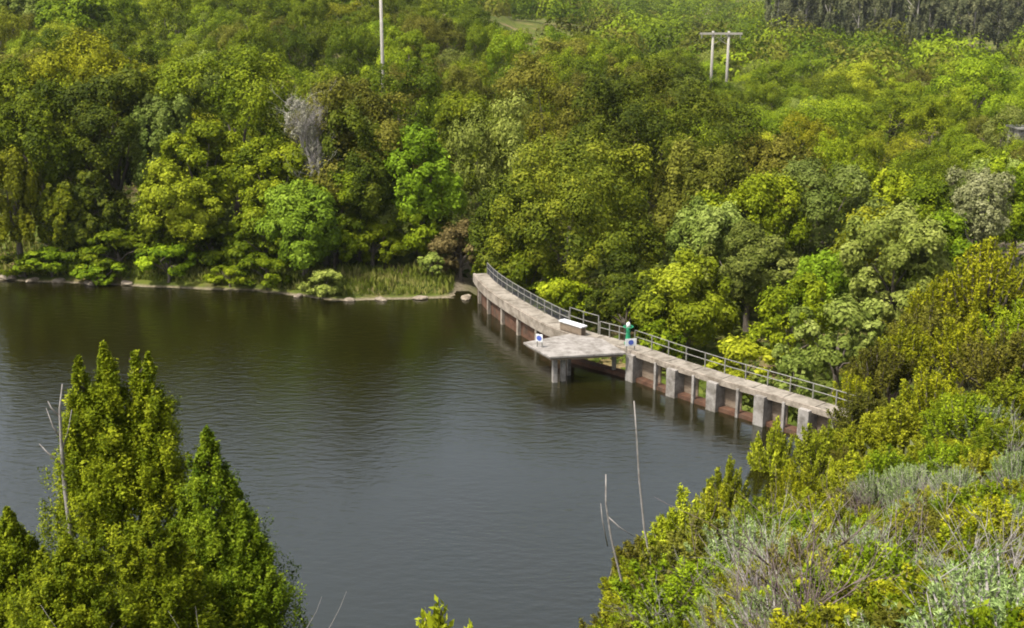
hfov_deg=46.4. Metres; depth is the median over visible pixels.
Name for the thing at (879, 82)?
tree
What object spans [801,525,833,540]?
shrub
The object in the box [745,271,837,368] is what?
tree
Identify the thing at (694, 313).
tree
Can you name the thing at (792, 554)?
shrub
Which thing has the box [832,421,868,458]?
shrub
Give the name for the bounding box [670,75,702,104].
tree
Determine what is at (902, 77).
tree
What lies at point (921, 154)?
tree
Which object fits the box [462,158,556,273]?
tree
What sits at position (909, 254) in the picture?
tree
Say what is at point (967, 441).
shrub
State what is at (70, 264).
bush
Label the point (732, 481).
shrub
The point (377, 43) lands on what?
tree
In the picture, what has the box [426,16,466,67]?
tree
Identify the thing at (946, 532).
shrub
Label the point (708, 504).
shrub
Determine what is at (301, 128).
tree
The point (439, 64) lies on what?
tree
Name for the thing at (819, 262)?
tree
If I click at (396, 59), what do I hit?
tree
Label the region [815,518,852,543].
shrub
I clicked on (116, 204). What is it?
tree
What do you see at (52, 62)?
tree
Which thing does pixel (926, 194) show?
tree
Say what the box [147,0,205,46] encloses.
tree
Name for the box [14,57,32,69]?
tree
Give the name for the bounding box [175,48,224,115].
tree
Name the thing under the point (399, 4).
tree
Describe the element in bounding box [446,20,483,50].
tree
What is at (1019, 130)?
shed
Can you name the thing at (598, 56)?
tree
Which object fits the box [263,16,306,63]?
tree
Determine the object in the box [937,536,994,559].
shrub
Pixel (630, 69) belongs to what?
tree
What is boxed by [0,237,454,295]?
bank grass
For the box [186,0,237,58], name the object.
tree
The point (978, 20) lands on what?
gum tree
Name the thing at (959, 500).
shrub
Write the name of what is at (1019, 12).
gum tree
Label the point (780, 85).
tree
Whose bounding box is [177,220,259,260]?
bush
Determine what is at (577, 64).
tree
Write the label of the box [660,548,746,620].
shrub
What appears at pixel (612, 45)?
tree
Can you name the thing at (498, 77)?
tree
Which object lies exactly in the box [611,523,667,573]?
shrub
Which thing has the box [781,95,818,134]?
tree
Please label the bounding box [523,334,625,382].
platform
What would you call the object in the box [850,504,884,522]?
shrub
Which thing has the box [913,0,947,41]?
gum tree
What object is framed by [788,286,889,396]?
tree
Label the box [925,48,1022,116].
tree
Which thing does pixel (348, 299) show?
shore rock
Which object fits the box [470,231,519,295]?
bush
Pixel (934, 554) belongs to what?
shrub
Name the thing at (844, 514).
shrub
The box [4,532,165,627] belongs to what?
conifer
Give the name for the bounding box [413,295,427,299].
shore rock
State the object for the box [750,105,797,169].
tree
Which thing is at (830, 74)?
tree
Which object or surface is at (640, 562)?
shrub
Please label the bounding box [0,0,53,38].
tree
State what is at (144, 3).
tree
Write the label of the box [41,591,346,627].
dead shrub
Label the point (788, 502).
shrub
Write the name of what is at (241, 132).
tree
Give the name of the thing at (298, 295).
shore rock
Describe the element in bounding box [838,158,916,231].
tree
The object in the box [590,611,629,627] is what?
shrub
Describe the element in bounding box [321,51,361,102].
tree
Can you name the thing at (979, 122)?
tree
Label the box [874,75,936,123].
tree
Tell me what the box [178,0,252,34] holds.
tree
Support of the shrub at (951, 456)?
on the ground at (468, 284)
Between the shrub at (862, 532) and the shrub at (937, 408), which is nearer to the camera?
the shrub at (862, 532)
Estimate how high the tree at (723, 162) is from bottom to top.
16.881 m
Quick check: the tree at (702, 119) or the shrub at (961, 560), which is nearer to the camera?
the shrub at (961, 560)
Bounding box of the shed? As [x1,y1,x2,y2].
[1006,125,1023,150]
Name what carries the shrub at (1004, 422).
on the ground at (468, 284)
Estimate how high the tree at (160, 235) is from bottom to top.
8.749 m
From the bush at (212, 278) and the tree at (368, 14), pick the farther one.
the tree at (368, 14)
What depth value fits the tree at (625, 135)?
156.65 m
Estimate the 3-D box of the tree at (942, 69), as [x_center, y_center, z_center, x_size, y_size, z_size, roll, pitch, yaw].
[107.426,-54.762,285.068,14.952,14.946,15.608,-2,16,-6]
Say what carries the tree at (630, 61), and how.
on the ground at (468, 284)
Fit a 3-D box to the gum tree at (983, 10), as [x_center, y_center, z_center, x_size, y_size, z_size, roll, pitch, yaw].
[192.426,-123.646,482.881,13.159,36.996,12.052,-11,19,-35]
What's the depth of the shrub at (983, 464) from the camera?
54.42 m
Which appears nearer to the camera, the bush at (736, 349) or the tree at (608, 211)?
the bush at (736, 349)
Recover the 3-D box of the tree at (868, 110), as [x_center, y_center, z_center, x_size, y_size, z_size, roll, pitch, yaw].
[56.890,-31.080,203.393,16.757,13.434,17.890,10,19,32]
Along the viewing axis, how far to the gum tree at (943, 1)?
495.78 m
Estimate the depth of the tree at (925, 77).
265.59 m
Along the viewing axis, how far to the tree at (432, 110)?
160.54 m
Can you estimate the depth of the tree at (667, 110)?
194.56 m
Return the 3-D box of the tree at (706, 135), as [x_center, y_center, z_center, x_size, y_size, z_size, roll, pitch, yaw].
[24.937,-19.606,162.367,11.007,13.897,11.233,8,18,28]
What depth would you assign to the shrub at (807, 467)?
64.76 m
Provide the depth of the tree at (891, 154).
178.65 m
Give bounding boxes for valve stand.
[623,322,633,343]
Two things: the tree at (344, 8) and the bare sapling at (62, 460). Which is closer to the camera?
the bare sapling at (62, 460)
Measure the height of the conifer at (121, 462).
14.483 m
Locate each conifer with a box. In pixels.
[0,506,67,627]
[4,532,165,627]
[24,340,203,617]
[93,509,247,627]
[161,425,301,627]
[189,500,312,627]
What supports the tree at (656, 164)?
on the ground at (468, 284)
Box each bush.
[0,251,50,277]
[9,243,85,276]
[59,244,113,275]
[65,226,148,270]
[69,261,129,285]
[134,241,198,282]
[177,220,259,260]
[197,230,275,268]
[202,265,249,287]
[217,200,297,269]
[235,252,292,289]
[297,268,342,298]
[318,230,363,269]
[334,206,409,267]
[417,251,444,276]
[426,218,487,281]
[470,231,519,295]
[496,245,558,306]
[534,273,593,321]
[582,244,668,340]
[632,317,687,358]
[703,333,779,402]
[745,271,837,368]
[758,339,815,418]
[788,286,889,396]
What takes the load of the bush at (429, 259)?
on the ground at (468, 284)
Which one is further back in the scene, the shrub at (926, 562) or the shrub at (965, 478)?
the shrub at (965, 478)
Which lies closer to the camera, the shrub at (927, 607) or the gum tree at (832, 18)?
the shrub at (927, 607)
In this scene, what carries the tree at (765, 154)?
on the ground at (468, 284)
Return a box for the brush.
[597,278,1023,615]
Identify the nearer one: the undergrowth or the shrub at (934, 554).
the shrub at (934, 554)
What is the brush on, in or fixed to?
on the ground at (468, 284)
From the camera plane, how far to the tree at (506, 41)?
219.96 m
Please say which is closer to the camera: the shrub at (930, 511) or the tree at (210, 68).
the shrub at (930, 511)
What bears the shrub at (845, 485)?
on the ground at (468, 284)
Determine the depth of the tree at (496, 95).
175.14 m
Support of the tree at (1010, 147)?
on the ground at (468, 284)
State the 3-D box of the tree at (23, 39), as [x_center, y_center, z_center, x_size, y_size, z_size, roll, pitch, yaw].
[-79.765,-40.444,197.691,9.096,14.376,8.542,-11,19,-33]
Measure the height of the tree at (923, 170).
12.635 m
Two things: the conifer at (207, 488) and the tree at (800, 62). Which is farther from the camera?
the tree at (800, 62)
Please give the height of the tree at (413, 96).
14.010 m
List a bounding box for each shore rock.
[0,275,16,279]
[26,277,38,282]
[51,278,65,282]
[84,280,95,285]
[121,280,131,285]
[294,293,302,297]
[343,297,354,301]
[374,296,386,300]
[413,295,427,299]
[461,294,470,300]
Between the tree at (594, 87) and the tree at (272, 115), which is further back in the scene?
the tree at (272, 115)
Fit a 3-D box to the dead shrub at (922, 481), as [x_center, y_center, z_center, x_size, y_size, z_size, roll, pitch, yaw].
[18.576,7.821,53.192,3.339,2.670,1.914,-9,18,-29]
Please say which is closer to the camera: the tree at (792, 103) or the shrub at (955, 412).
the shrub at (955, 412)
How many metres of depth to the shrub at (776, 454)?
69.92 m
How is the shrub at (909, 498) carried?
on the ground at (468, 284)
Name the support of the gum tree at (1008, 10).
on the ground at (468, 284)
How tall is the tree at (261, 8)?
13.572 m
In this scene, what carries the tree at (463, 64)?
on the ground at (468, 284)
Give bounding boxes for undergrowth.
[0,109,1023,426]
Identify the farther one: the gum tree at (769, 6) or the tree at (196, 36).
the gum tree at (769, 6)
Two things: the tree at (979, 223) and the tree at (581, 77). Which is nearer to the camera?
the tree at (979, 223)
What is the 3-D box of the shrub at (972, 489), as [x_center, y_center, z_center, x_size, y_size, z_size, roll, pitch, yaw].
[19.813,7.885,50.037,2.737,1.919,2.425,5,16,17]
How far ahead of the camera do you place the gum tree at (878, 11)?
469.72 m
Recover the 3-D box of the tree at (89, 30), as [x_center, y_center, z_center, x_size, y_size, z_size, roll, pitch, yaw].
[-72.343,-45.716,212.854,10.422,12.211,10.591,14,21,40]
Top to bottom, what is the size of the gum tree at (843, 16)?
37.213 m
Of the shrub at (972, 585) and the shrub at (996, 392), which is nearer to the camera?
the shrub at (972, 585)
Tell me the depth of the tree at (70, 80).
146.79 m
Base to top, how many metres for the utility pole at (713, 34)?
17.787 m
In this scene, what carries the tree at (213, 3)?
on the ground at (468, 284)
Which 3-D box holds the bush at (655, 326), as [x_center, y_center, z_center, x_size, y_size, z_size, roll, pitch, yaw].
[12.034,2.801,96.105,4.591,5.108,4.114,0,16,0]
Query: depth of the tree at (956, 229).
104.90 m
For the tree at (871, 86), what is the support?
on the ground at (468, 284)
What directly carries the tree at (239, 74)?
on the ground at (468, 284)
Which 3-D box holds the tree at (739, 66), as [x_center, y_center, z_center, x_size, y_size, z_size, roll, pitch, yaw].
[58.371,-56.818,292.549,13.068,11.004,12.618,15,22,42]
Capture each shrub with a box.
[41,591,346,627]
[415,594,472,627]
[579,608,612,627]
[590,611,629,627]
[597,586,619,626]
[598,567,624,598]
[599,575,640,626]
[604,549,685,627]
[608,549,695,627]
[610,555,640,584]
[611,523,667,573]
[613,604,636,624]
[614,607,643,627]
[614,613,652,627]
[623,538,659,585]
[629,561,655,597]
[637,509,776,595]
[641,482,727,557]
[655,482,929,627]
[656,493,721,612]
[657,616,689,627]
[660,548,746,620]
[665,523,731,548]
[676,515,807,576]
[682,584,735,627]
[682,603,704,627]
[686,482,738,526]
[688,536,827,627]
[689,578,765,627]
[692,485,831,608]
[693,518,785,606]
[695,615,729,627]
[699,504,898,627]
[702,454,750,514]
[703,582,751,627]
[706,568,742,606]
[719,495,788,528]
[720,577,809,627]
[722,585,789,627]
[726,534,815,580]
[726,556,784,594]
[732,509,815,535]
[733,498,750,517]
[735,489,776,510]
[746,415,798,476]
[746,614,784,627]
[748,534,842,590]
[756,523,809,547]
[758,497,794,515]
[763,558,816,598]
[764,458,828,504]
[769,543,858,610]
[769,602,870,627]
[770,605,876,627]
[776,532,824,554]
[777,509,786,524]
[780,509,827,527]
[781,463,824,486]
[783,486,813,510]
[783,488,853,519]
[789,534,943,622]
[790,594,864,625]
[791,538,889,580]
[793,419,849,476]
[801,498,849,524]
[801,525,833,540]
[804,474,887,517]
[804,511,833,533]
[815,474,834,498]
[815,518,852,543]
[815,522,904,553]
[818,578,902,608]
[820,533,887,553]
[824,428,857,438]
[825,385,894,437]
[825,443,864,468]
[825,443,882,495]
[826,487,862,510]
[826,494,926,562]
[827,461,950,557]
[829,577,936,623]
[829,599,938,627]
[830,462,878,520]
[832,370,872,406]
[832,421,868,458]
[832,510,886,533]
[839,339,918,399]
[840,462,872,492]
[846,468,892,506]
[847,600,959,627]
[849,562,949,611]
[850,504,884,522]
[852,506,920,531]
[853,442,911,492]
[856,522,946,560]
[858,395,930,453]
[858,509,911,542]
[864,441,904,456]
[864,577,972,625]
[867,500,887,515]
[875,461,938,499]
[877,320,937,378]
[878,496,922,517]
[879,299,964,355]
[881,473,1023,627]
[881,511,961,548]
[881,542,1023,627]
[882,485,917,508]
[886,389,915,411]
[886,493,971,530]
[886,519,1021,619]
[886,548,952,572]
[890,493,935,509]
[894,436,938,477]
[894,489,934,508]
[898,463,960,493]
[899,366,964,417]
[900,556,956,578]
[902,546,950,565]
[903,463,943,498]
[904,272,970,330]
[910,439,970,482]
[912,481,975,504]
[912,537,1023,586]
[912,592,974,624]
[912,598,1023,627]
[916,437,938,447]
[916,571,1015,601]
[917,501,1023,571]
[918,391,1010,444]
[919,458,1010,507]
[920,420,945,442]
[920,481,1018,514]
[923,309,1006,383]
[925,392,962,422]
[925,522,1002,549]
[927,462,986,492]
[927,491,1023,547]
[934,236,1023,328]
[935,438,962,448]
[935,460,957,479]
[936,433,975,464]
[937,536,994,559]
[950,320,1023,389]
[950,400,1012,442]
[952,446,1002,482]
[953,528,1023,570]
[956,495,1023,525]
[961,424,1023,459]
[961,479,1004,499]
[964,389,987,401]
[969,367,1023,421]
[969,454,1023,502]
[975,297,1023,351]
[975,410,1023,444]
[984,447,1023,491]
[986,453,1023,479]
[986,503,1023,545]
[988,398,1023,419]
[992,395,1023,457]
[997,475,1023,498]
[1000,488,1023,516]
[1001,494,1022,506]
[1008,605,1023,627]
[1013,537,1022,550]
[1015,391,1023,413]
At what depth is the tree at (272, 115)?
152.84 m
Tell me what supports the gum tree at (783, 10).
on the ground at (468, 284)
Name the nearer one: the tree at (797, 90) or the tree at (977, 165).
the tree at (977, 165)
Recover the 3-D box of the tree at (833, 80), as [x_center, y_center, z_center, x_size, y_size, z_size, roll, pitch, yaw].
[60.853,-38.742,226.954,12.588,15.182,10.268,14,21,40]
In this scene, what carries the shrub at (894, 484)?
on the ground at (468, 284)
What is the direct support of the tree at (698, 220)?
on the ground at (468, 284)
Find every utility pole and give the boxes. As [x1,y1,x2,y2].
[379,0,384,90]
[700,31,742,89]
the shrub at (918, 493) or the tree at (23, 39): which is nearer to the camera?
the shrub at (918, 493)
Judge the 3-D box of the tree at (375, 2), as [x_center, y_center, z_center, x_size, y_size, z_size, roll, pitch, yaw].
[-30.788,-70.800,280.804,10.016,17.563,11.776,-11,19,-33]
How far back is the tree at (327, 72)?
157.89 m
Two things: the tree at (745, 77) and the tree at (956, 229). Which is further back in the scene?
the tree at (745, 77)
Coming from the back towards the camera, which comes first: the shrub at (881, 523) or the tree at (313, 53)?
the tree at (313, 53)
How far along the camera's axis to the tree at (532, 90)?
208.99 m
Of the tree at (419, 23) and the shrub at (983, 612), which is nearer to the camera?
the shrub at (983, 612)
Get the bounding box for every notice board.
[536,334,542,347]
[625,338,636,351]
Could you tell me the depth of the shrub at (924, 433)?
63.35 m
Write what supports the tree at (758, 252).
on the ground at (468, 284)
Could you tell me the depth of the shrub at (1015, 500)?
42.72 m
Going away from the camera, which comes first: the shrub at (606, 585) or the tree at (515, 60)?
the shrub at (606, 585)
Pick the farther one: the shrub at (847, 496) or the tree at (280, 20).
the tree at (280, 20)
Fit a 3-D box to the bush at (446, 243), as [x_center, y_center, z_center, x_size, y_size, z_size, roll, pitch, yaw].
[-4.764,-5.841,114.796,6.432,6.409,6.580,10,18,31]
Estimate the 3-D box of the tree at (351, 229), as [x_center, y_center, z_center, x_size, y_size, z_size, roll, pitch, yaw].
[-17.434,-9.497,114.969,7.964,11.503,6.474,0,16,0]
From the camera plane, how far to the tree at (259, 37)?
189.36 m
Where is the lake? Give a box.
[0,280,802,627]
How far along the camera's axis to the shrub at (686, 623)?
24.76 m
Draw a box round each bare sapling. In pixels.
[40,384,74,543]
[600,474,635,626]
[633,401,654,590]
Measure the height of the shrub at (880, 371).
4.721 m
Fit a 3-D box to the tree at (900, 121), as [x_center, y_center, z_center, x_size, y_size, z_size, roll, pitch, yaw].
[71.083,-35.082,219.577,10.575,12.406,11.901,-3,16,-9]
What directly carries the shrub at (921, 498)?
on the ground at (468, 284)
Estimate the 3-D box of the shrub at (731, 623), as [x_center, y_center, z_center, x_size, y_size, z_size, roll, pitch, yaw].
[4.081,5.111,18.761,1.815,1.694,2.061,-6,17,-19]
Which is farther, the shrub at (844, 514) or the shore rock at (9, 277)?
the shore rock at (9, 277)
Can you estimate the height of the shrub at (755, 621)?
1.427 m
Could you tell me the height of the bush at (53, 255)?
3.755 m
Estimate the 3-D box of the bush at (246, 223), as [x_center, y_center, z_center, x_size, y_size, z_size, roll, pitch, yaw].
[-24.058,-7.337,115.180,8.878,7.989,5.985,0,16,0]
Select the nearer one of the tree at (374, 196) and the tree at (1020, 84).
the tree at (374, 196)
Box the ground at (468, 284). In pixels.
[0,0,1023,574]
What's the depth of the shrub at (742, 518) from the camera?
39.59 m
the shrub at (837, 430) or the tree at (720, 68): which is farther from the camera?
the tree at (720, 68)
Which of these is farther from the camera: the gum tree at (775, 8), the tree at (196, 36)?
the gum tree at (775, 8)
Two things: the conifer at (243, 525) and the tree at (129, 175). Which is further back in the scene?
the tree at (129, 175)
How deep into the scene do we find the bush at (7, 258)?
114.42 m
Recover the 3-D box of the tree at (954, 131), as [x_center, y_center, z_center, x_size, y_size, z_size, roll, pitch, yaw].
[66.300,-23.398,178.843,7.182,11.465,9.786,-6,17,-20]
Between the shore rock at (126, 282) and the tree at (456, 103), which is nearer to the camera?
the shore rock at (126, 282)
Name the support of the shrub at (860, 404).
on the ground at (468, 284)
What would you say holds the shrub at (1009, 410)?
on the ground at (468, 284)
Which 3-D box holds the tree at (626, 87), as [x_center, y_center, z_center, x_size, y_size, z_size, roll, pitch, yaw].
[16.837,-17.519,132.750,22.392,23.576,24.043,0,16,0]
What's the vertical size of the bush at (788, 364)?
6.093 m
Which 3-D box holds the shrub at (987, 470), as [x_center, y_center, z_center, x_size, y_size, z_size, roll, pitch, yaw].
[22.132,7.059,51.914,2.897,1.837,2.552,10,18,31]
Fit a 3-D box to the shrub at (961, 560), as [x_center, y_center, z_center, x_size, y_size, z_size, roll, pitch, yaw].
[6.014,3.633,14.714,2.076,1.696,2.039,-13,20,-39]
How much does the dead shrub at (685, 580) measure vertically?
3.321 m
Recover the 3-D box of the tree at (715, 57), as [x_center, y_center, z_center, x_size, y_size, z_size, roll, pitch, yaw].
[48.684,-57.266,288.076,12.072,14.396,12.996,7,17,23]
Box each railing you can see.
[487,262,568,319]
[569,307,598,334]
[599,321,625,339]
[634,330,855,405]
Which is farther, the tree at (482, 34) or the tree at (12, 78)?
the tree at (482, 34)
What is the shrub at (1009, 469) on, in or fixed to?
on the ground at (468, 284)
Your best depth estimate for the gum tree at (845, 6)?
479.96 m
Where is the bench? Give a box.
[559,319,586,335]
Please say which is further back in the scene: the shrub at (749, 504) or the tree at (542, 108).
the tree at (542, 108)
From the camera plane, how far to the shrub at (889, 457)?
58.25 m
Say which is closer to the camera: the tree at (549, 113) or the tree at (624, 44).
the tree at (549, 113)
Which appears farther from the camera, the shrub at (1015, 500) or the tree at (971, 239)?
the tree at (971, 239)
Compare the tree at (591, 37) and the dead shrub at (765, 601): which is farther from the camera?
the tree at (591, 37)
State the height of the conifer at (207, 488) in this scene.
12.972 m
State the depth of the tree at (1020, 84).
249.67 m
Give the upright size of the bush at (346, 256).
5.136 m
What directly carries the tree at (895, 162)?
on the ground at (468, 284)
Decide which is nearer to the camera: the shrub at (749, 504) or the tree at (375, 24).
the shrub at (749, 504)
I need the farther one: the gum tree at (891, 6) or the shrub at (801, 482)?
the gum tree at (891, 6)
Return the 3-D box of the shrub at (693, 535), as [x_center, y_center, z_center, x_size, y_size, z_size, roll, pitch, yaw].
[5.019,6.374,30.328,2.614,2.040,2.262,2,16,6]
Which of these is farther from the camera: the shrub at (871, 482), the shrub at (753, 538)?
the shrub at (871, 482)
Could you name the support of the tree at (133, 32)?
on the ground at (468, 284)
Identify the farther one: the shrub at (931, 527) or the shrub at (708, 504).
the shrub at (708, 504)
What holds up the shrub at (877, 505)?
on the ground at (468, 284)
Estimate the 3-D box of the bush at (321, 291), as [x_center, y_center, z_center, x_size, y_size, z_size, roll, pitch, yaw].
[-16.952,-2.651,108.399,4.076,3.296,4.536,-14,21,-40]
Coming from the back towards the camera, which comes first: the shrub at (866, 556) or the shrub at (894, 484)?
the shrub at (894, 484)
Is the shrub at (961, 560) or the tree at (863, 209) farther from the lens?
the tree at (863, 209)
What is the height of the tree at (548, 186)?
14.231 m
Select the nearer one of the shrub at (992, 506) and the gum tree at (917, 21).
the shrub at (992, 506)
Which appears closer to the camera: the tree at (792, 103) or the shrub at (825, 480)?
the shrub at (825, 480)
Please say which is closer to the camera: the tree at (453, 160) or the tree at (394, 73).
the tree at (453, 160)
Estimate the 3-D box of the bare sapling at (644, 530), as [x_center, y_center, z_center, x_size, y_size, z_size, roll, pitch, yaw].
[3.350,5.669,29.640,0.877,7.447,0.082,0,16,0]
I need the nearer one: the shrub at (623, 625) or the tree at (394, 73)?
the shrub at (623, 625)
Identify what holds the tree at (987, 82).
on the ground at (468, 284)
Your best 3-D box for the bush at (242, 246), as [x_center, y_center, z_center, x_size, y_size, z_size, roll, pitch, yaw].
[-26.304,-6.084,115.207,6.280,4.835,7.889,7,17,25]
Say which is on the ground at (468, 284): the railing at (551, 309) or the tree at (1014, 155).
the tree at (1014, 155)
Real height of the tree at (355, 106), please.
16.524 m
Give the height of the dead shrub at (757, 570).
2.574 m
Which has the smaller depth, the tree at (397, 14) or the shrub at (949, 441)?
the shrub at (949, 441)
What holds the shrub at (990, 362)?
on the ground at (468, 284)
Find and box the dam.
[473,273,847,439]
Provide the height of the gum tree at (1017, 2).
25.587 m
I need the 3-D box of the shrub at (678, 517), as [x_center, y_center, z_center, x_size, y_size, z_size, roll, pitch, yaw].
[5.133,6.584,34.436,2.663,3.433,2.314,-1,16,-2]
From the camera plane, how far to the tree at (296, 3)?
242.19 m
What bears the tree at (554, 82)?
on the ground at (468, 284)
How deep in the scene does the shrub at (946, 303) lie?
87.91 m
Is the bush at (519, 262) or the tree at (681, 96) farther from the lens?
the tree at (681, 96)
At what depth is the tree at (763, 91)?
223.81 m
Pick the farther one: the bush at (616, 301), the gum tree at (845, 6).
the gum tree at (845, 6)
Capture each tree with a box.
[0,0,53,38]
[0,5,30,54]
[0,11,40,50]
[0,46,65,214]
[0,48,48,69]
[0,71,93,246]
[0,143,42,276]
[5,29,52,57]
[6,39,47,62]
[9,18,155,215]
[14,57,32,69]
[25,52,81,88]
[28,27,93,65]
[29,0,117,49]
[31,181,95,251]
[35,17,82,53]
[45,168,133,251]
[48,55,165,229]
[56,53,98,102]
[79,0,149,41]
[79,5,127,17]
[83,25,131,56]
[90,39,127,67]
[91,17,181,68]
[99,1,152,28]
[111,59,196,230]
[122,0,167,37]
[123,42,171,67]
[126,84,202,191]
[126,196,189,264]
[133,0,170,27]
[133,153,224,261]
[134,32,184,64]
[140,35,311,228]
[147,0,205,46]
[151,58,171,68]
[159,116,252,210]
[164,10,221,40]
[169,37,216,83]
[173,33,215,57]
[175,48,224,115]
[178,0,230,28]
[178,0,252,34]
[179,45,262,139]
[185,30,233,64]
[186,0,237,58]
[191,111,222,141]
[205,18,253,64]
[223,0,291,45]
[224,13,289,84]
[226,112,278,142]
[228,135,317,257]
[234,68,301,127]
[237,39,294,81]
[242,6,273,29]
[247,89,292,136]
[248,0,287,21]
[248,18,297,48]
[250,129,298,177]
[251,176,347,275]
[257,62,317,93]
[263,0,330,49]
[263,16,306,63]
[266,96,312,174]
[267,78,343,267]
[268,24,322,82]
[275,0,316,56]
[280,68,418,237]
[281,0,338,65]
[291,58,349,108]
[298,156,367,265]
[300,98,396,263]
[306,18,378,76]
[313,0,365,41]
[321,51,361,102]
[322,16,379,83]
[325,0,350,18]
[341,11,387,48]
[342,92,381,157]
[345,18,401,69]
[347,56,446,130]
[351,6,404,50]
[351,28,386,74]
[359,43,415,91]
[361,0,398,16]
[371,117,472,260]
[383,0,437,23]
[384,26,440,70]
[384,62,431,123]
[388,193,457,256]
[390,8,424,25]
[393,0,445,23]
[394,2,452,41]
[399,12,443,72]
[401,12,449,60]
[409,66,448,123]
[409,145,460,221]
[414,91,447,143]
[421,55,463,94]
[423,84,543,219]
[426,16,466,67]
[434,47,479,73]
[436,61,498,123]
[441,54,490,106]
[442,84,541,223]
[443,61,491,90]
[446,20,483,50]
[447,1,498,26]
[450,9,500,61]
[462,18,504,76]
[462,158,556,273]
[472,91,521,125]
[474,29,520,72]
[477,123,671,306]
[483,26,537,95]
[483,45,618,184]
[484,66,535,113]
[496,25,532,64]
[496,77,541,113]
[505,53,553,73]
[522,63,580,130]
[525,107,562,189]
[527,101,559,145]
[529,24,571,61]
[530,47,611,113]
[534,33,622,85]
[536,153,561,221]
[547,38,609,81]
[556,32,604,77]
[558,68,667,222]
[559,141,622,276]
[567,68,612,122]
[574,52,776,252]
[602,33,645,82]
[602,38,626,59]
[602,50,652,78]
[607,53,655,83]
[613,128,634,143]
[622,60,672,102]
[623,133,678,224]
[624,245,746,358]
[631,78,677,109]
[645,157,699,265]
[647,47,695,78]
[649,133,755,249]
[655,105,693,136]
[659,48,706,93]
[661,186,747,300]
[664,120,724,159]
[667,115,708,148]
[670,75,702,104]
[670,86,701,110]
[678,104,720,129]
[683,59,731,88]
[693,75,742,110]
[696,47,738,81]
[696,166,813,307]
[696,216,801,331]
[702,100,771,140]
[707,88,747,123]
[710,80,753,103]
[711,127,759,165]
[717,90,757,130]
[727,69,771,94]
[728,126,828,227]
[729,62,773,81]
[738,77,783,116]
[740,59,786,105]
[741,151,890,267]
[742,127,777,174]
[745,55,807,109]
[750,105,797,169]
[760,100,857,168]
[762,74,801,105]
[764,0,794,39]
[769,0,792,25]
[774,82,814,110]
[779,0,807,38]
[779,107,838,172]
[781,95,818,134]
[782,50,831,96]
[782,97,801,110]
[786,248,851,340]
[788,0,824,34]
[788,95,822,134]
[790,93,876,172]
[792,72,832,97]
[800,68,860,101]
[801,174,838,233]
[803,131,852,196]
[807,0,833,35]
[812,94,893,144]
[815,68,863,93]
[818,0,844,34]
[819,64,885,99]
[822,57,878,113]
[824,198,900,297]
[829,131,877,173]
[831,0,857,29]
[833,158,872,229]
[833,196,956,335]
[834,88,874,132]
[835,0,856,41]
[835,121,885,175]
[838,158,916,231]
[843,0,873,42]
[846,84,930,151]
[857,0,890,32]
[863,130,930,168]
[873,2,906,29]
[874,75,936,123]
[874,90,922,144]
[879,0,900,36]
[880,72,920,90]
[881,140,949,196]
[890,65,943,102]
[890,149,922,175]
[891,0,922,40]
[891,82,952,128]
[896,146,940,183]
[898,174,966,252]
[901,205,979,285]
[902,98,963,157]
[902,160,950,199]
[905,0,930,41]
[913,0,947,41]
[916,0,946,26]
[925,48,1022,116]
[927,146,965,198]
[928,82,978,135]
[929,120,987,183]
[931,1,957,44]
[933,55,988,95]
[935,104,979,154]
[942,159,1016,244]
[945,138,1002,170]
[946,0,974,48]
[948,148,1023,241]
[954,193,1001,250]
[955,0,996,47]
[960,75,1009,111]
[960,89,994,129]
[961,112,1006,158]
[968,8,996,48]
[970,0,1003,51]
[977,88,1023,151]
[980,100,1023,158]
[981,151,1023,261]
[984,0,1017,49]
[985,101,1023,131]
[988,77,1020,101]
[994,82,1023,123]
[994,139,1023,161]
[997,66,1023,83]
[1001,64,1023,75]
[1003,0,1023,47]
[1006,66,1023,93]
[1007,144,1023,163]
[1013,1,1023,40]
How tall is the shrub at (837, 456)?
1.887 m
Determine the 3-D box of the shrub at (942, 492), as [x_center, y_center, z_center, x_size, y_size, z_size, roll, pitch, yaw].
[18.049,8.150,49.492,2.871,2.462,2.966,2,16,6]
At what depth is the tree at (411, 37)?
213.00 m
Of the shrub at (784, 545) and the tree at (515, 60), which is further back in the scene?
the tree at (515, 60)
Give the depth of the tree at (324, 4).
252.91 m
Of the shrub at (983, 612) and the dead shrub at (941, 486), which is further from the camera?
the dead shrub at (941, 486)
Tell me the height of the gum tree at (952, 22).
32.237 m
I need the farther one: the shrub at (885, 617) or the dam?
the dam
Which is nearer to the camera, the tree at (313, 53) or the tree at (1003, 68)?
the tree at (313, 53)
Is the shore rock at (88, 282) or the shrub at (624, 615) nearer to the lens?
the shrub at (624, 615)
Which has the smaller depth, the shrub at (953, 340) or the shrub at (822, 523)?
the shrub at (822, 523)
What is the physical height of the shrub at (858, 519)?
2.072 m
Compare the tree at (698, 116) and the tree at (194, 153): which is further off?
the tree at (698, 116)
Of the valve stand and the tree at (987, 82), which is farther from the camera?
the tree at (987, 82)
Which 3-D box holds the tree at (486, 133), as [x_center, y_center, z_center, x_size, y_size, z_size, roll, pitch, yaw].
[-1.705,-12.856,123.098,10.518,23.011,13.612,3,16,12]
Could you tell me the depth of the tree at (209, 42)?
194.96 m
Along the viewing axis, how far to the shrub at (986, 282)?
85.91 m

